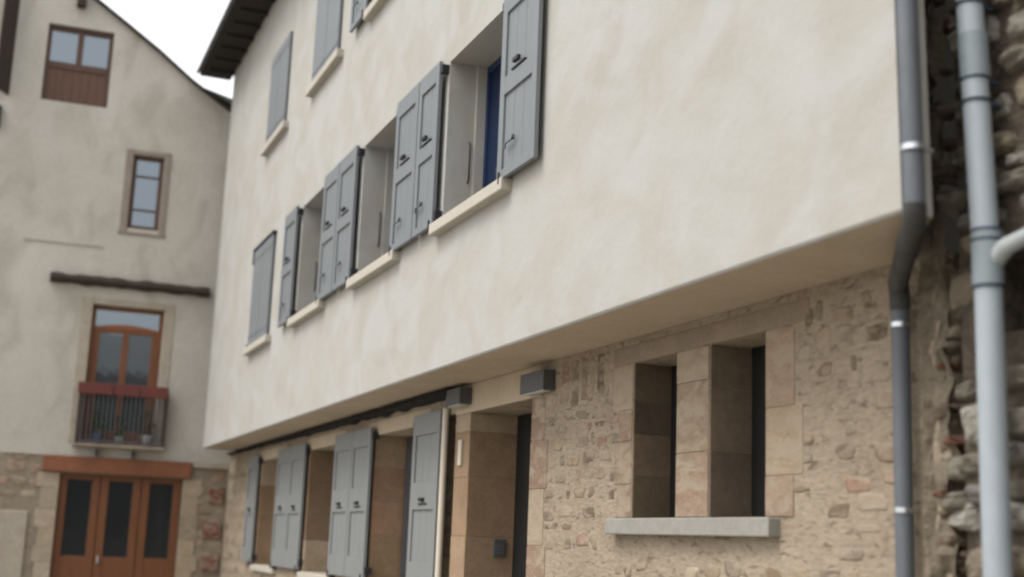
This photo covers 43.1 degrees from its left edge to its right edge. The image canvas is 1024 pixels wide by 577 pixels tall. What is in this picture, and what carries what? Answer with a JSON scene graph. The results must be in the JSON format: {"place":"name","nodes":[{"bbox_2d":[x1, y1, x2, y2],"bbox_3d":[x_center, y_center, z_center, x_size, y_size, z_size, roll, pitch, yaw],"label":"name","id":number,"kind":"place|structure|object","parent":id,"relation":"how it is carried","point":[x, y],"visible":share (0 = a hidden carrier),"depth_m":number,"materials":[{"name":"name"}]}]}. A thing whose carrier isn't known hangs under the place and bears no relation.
{"place":"outdoors","nodes":[
{"label":"outdoors","id":0,"kind":"place"},
{"bbox_2d":[0,0,232,576],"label":"gabled house","id":1,"kind":"structure","parent":0,"point":[114,133],"depth_m":22.03,"materials":[{"name":"plaster render"},{"name":"stone"},{"name":"dark timber"}]},
{"bbox_2d":[41,24,113,107],"bbox_3d":[-7.570,-3.857,22.613,1.090,1.390,0.068,6,-12,-19],"label":"attic window","id":2,"kind":"structure","parent":1,"relation":"in","point":[66,53],"depth_m":22.60,"materials":[{"name":"brown wood"}]},
{"bbox_2d":[88,410,107,443],"bbox_3d":[-6.860,2.292,21.486,0.309,0.571,0.316,7,-12,-21],"label":"flower pot","id":3,"kind":"object","parent":1,"relation":"on","point":[98,427],"visible":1,"depth_m":21.45,"materials":[{"name":"green plant"}]},
{"bbox_2d":[49,473,181,576],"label":"garage door","id":4,"kind":"structure","parent":1,"relation":"in","point":[105,525],"depth_m":21.57,"materials":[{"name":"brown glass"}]},
{"bbox_2d":[113,415,127,444],"bbox_3d":[-6.522,2.359,21.591,0.255,0.507,0.288,7,-12,-21],"label":"flower pot","id":5,"kind":"object","parent":1,"relation":"on","point":[120,435],"visible":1,"depth_m":21.55,"materials":[{"name":"green plant"}]},
{"bbox_2d":[79,305,163,446],"bbox_3d":[-6.620,1.488,22.031,1.180,2.340,0.074,6,-12,-19],"label":"tall window","id":6,"kind":"structure","parent":1,"relation":"in","point":[125,343],"depth_m":22.06,"materials":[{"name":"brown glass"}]},
{"bbox_2d":[127,155,164,230],"bbox_3d":[-6.392,-1.650,22.626,0.520,1.320,0.068,6,-12,-19],"label":"narrow window","id":7,"kind":"structure","parent":1,"relation":"in","point":[147,174],"depth_m":22.61,"materials":[{"name":"brown wood"}]},
{"bbox_2d":[139,409,155,446],"bbox_3d":[-6.124,2.337,21.743,0.324,0.640,0.291,7,-12,-21],"label":"flower pot","id":8,"kind":"object","parent":1,"relation":"on","point":[145,436],"visible":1,"depth_m":21.71,"materials":[{"name":"green plant"}]},
{"bbox_2d":[101,0,233,98],"label":"sky","id":9,"kind":"structure","parent":0,"point":[184,30],"materials":[{"name":"white"}]},
{"label":"street","id":10,"kind":"structure","parent":0,"visible":0},
{"bbox_2d":[196,0,967,576],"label":"plastered house","id":11,"kind":"structure","parent":10,"relation":"on","point":[660,236],"depth_m":8.58,"materials":[{"name":"paint"}]},
{"bbox_2d":[400,437,412,576],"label":"window","id":12,"kind":"structure","parent":11,"relation":"in","point":[404,544],"depth_m":13.77,"materials":[{"name":"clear glass"}]},
{"bbox_2d":[435,409,449,576],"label":"conduit pipe","id":13,"kind":"object","parent":11,"relation":"attached to","point":[441,500],"visible":1,"depth_m":11.52,"materials":[{"name":"beige plastic"}]},
{"bbox_2d":[445,387,471,407],"bbox_3d":[-0.465,0.955,11.338,0.119,0.150,0.370,7,-12,-21],"label":"wall light","id":14,"kind":"object","parent":11,"relation":"attached to","point":[457,397],"visible":1,"depth_m":11.19,"materials":[{"name":"black metal"}]},
{"bbox_2d":[457,440,462,465],"bbox_3d":[-0.452,1.428,11.274,0.020,0.220,0.080,7,-12,-21],"label":"doorbell plate","id":15,"kind":"object","parent":11,"relation":"attached to","point":[460,452],"visible":1,"depth_m":11.25,"materials":[{"name":"white plastic"}]},
{"bbox_2d":[482,56,501,188],"bbox_3d":[0.038,-1.303,10.309,0.050,1.400,1.370,7,-12,-21],"label":"window","id":16,"kind":"structure","parent":11,"relation":"in","point":[494,70],"depth_m":10.84,"materials":[{"name":"blue glass"}]},
{"bbox_2d":[493,539,505,556],"bbox_3d":[-0.107,2.212,11.042,0.110,0.150,0.034,7,-12,-21],"label":"entry keypad","id":17,"kind":"object","parent":11,"relation":"attached to","point":[499,547],"visible":1,"depth_m":11.03,"materials":[{"name":"metal"}]},
{"bbox_2d":[512,413,531,576],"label":"entrance door","id":18,"kind":"structure","parent":11,"relation":"in","point":[520,531],"depth_m":11.04,"materials":[{"name":"metal"}]},
{"bbox_2d":[520,369,554,395],"bbox_3d":[0.191,0.711,9.744,0.099,0.155,0.450,7,-12,-21],"label":"wall light","id":19,"kind":"object","parent":11,"relation":"attached to","point":[538,382],"visible":1,"depth_m":9.63,"materials":[{"name":"black metal"}]},
{"bbox_2d":[888,0,933,576],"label":"grey downpipe","id":20,"kind":"object","parent":11,"relation":"attached to","point":[913,149],"visible":1,"depth_m":5.53,"materials":[{"name":"metal"}]},
{"bbox_2d":[936,0,1023,576],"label":"rubble house","id":21,"kind":"structure","parent":10,"relation":"on","point":[1004,25],"depth_m":5.27,"materials":[{"name":"rubble stone"},{"name":"mortar"}]},
{"bbox_2d":[954,0,1023,576],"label":"pale waste pipe","id":22,"kind":"object","parent":21,"relation":"attached to","point":[993,250],"visible":1,"depth_m":5.03,"materials":[{"name":"grey plastic"}]}
]}

